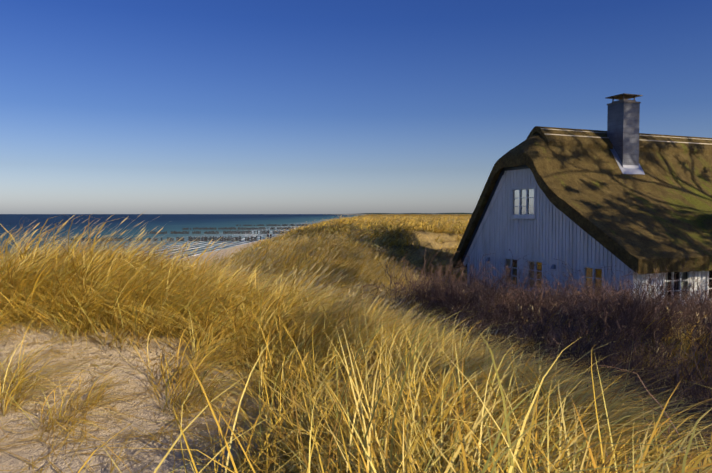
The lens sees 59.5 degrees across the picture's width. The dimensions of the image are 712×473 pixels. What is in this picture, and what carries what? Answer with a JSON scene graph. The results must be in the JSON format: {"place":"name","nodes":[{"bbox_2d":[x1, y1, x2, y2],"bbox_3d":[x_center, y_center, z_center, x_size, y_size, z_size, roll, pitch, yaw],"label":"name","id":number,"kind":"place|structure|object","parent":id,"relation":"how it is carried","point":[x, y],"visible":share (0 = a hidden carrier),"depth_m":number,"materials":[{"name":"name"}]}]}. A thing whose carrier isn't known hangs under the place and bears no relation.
{"place":"outdoors","nodes":[
{"label":"outdoors","id":0,"kind":"place"},
{"bbox_2d":[0,214,361,262],"bbox_3d":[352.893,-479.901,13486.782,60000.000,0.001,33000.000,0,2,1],"label":"sea water","id":1,"kind":"structure","parent":0,"point":[169,223],"depth_m":376.47,"materials":[{"name":"blue liquid"}]},
{"bbox_2d":[70,224,312,240],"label":"wooden groyne posts","id":2,"kind":"object","parent":1,"relation":"in","point":[210,238],"visible":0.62,"depth_m":237.26,"materials":[{"name":"grey wood"}]},
{"bbox_2d":[217,214,470,284],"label":"dune","id":3,"kind":"structure","parent":0,"point":[456,224],"depth_m":39.94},
{"bbox_2d":[0,212,711,472],"bbox_3d":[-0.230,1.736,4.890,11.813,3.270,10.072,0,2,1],"label":"grass field","id":4,"kind":"structure","parent":0,"point":[376,393],"depth_m":4.84,"materials":[{"name":"yellow plant"}]},
{"bbox_2d":[0,214,711,472],"bbox_3d":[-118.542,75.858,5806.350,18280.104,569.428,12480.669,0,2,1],"label":"terrain","id":5,"kind":"structure","parent":0,"point":[13,462],"depth_m":5.63,"materials":[{"name":"beige sand"}]},
{"bbox_2d":[0,317,287,472],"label":"grass litter on sand","id":6,"kind":"object","parent":5,"relation":"on","point":[139,435],"visible":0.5,"depth_m":5.12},
{"bbox_2d":[326,241,711,472],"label":"bushes","id":7,"kind":"object","parent":5,"relation":"on","point":[631,312],"visible":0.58,"depth_m":13.12,"materials":[{"name":"brown plant"}]},
{"bbox_2d":[635,271,705,310],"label":"house wall boards","id":8,"kind":"object","parent":5,"relation":"on","point":[696,275],"depth_m":22.26,"materials":[{"name":"white wood"}]},
{"bbox_2d":[636,271,705,304],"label":"house front wall battens","id":9,"kind":"object","parent":8,"relation":"attached to","point":[658,283],"depth_m":22.22,"materials":[{"name":"white wood"}]},
{"bbox_2d":[667,272,686,300],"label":"window","id":10,"kind":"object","parent":8,"relation":"attached to","point":[677,276],"depth_m":23.36,"materials":[{"name":"glass"}]},
{"bbox_2d":[662,271,691,307],"bbox_3d":[11.633,1.810,22.556,1.500,1.440,0.150,-1,2,-23],"label":"window frame","id":11,"kind":"object","parent":8,"relation":"attached to","point":[689,276],"visible":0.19,"depth_m":22.64,"materials":[{"name":"white wood"}]},
{"bbox_2d":[705,271,711,303],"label":"window frame","id":12,"kind":"object","parent":8,"relation":"attached to","point":[707,275],"visible":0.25,"depth_m":23.13,"materials":[{"name":"white wood"}]},
{"bbox_2d":[709,270,711,294],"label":"window","id":13,"kind":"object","parent":8,"relation":"attached to","point":[710,276],"depth_m":24.16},
{"bbox_2d":[0,0,711,213],"label":"sky","id":14,"kind":"structure","parent":0,"point":[107,106],"materials":[{"name":"blue"}]},
{"bbox_2d":[325,213,471,214],"bbox_3d":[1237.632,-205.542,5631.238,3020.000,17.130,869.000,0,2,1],"label":"distant treeline","id":15,"kind":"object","parent":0,"point":[396,213],"depth_m":5239.26,"materials":[{"name":"grey"}]},
{"bbox_2d":[356,214,471,216],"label":"treeline","id":16,"kind":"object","parent":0,"point":[421,215],"depth_m":240.43,"materials":[{"name":"plant"}]},
{"bbox_2d":[467,168,629,301],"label":"house gable wall boards","id":17,"kind":"object","parent":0,"point":[570,248],"visible":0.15,"depth_m":26.30,"materials":[{"name":"wood"}]},
{"bbox_2d":[502,255,518,288],"bbox_3d":[6.977,1.610,28.111,0.150,1.440,1.250,-1,2,-23],"label":"window frame","id":18,"kind":"object","parent":17,"relation":"attached to","point":[508,257],"visible":0.48,"depth_m":28.09,"materials":[{"name":"wood"}]},
{"bbox_2d":[506,259,516,283],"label":"window panes","id":19,"kind":"structure","parent":18,"relation":"in","point":[514,269],"depth_m":28.07,"materials":[{"name":"glass"}]},
{"bbox_2d":[509,186,536,218],"bbox_3d":[7.296,-1.481,27.238,0.150,1.420,1.800,-1,2,-23],"label":"window frame","id":20,"kind":"object","parent":17,"relation":"in","point":[519,216],"visible":1,"depth_m":27.33,"materials":[{"name":"white wood"}]},
{"bbox_2d":[514,189,533,214],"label":"window panes","id":21,"kind":"structure","parent":20,"relation":"in","point":[523,202],"depth_m":27.24,"materials":[{"name":"glass"}]},
{"bbox_2d":[524,258,543,293],"bbox_3d":[7.618,1.665,26.581,0.150,1.440,1.250,-1,2,-23],"label":"window frame","id":22,"kind":"object","parent":17,"relation":"attached to","point":[534,261],"visible":0.42,"depth_m":26.61,"materials":[{"name":"white wood"}]},
{"bbox_2d":[529,261,541,287],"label":"window panes","id":23,"kind":"structure","parent":22,"relation":"in","point":[538,266],"depth_m":26.55,"materials":[{"name":"glass"}]},
{"bbox_2d":[467,169,628,298],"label":"house gable wall battens","id":24,"kind":"object","parent":17,"relation":"attached to","point":[538,241],"visible":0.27,"depth_m":26.31,"materials":[{"name":"wood"}]},
{"bbox_2d":[581,263,604,298],"bbox_3d":[8.918,1.777,23.474,0.150,1.440,1.250,-1,2,-23],"label":"window frame","id":25,"kind":"object","parent":17,"relation":"attached to","point":[583,270],"visible":0.54,"depth_m":23.50,"materials":[{"name":"white wood"}]},
{"bbox_2d":[585,268,601,294],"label":"window panes","id":26,"kind":"structure","parent":25,"relation":"in","point":[598,272],"depth_m":23.43,"materials":[{"name":"brown glass"}]},
{"bbox_2d":[630,269,635,299],"bbox_3d":[9.679,2.322,21.816,0.120,2.900,0.120,-1,2,-23],"label":"corner board","id":27,"kind":"object","parent":17,"relation":"attached to","point":[632,278],"visible":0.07,"depth_m":21.75,"materials":[{"name":"white wood"}]},
{"bbox_2d":[453,133,711,273],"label":"thatch roof","id":28,"kind":"object","parent":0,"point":[659,212],"visible":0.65,"depth_m":25.95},
{"bbox_2d":[463,175,505,265],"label":"white house soffit trim","id":29,"kind":"structure","parent":28,"relation":"attached to","point":[489,208],"depth_m":29.92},
{"bbox_2d":[461,165,636,272],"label":"house bargeboard trim","id":30,"kind":"structure","parent":28,"relation":"attached to","point":[504,169],"depth_m":29.25,"materials":[{"name":"black wood"}]},
{"bbox_2d":[527,126,711,154],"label":"roof ridge cap","id":31,"kind":"object","parent":28,"relation":"on","point":[594,142],"visible":0.69,"depth_m":28.72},
{"bbox_2d":[527,128,711,144],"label":"house roof ridge spars","id":32,"kind":"object","parent":31,"relation":"on","point":[639,139],"visible":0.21,"depth_m":29.11,"materials":[{"name":"brown wood"}]},
{"bbox_2d":[607,102,639,165],"bbox_3d":[12.178,-3.946,28.433,0.950,4.150,0.950,-1,2,-23],"label":"chimney","id":33,"kind":"object","parent":28,"relation":"on","point":[623,118],"visible":0.57,"depth_m":28.01,"materials":[{"name":"grey metal"}]},
{"bbox_2d":[605,93,642,104],"bbox_3d":[12.178,-6.199,28.352,1.110,0.360,1.110,-1,2,-23],"label":"chimney cap","id":34,"kind":"object","parent":33,"relation":"on","point":[623,97],"visible":0.79,"depth_m":28.16,"materials":[{"name":"metal"}]},
{"bbox_2d":[610,148,644,174],"bbox_3d":[12.217,-3.669,28.351,1.350,1.754,1.150,-1,2,-23],"label":"chimney flashing","id":35,"kind":"object","parent":28,"relation":"on","point":[631,169],"visible":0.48,"depth_m":28.00,"materials":[{"name":"silver metal"}]},
{"bbox_2d":[665,272,685,298],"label":"window shutters","id":36,"kind":"object","parent":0,"point":[683,276],"depth_m":22.87,"materials":[{"name":"grey wood"}]}
]}

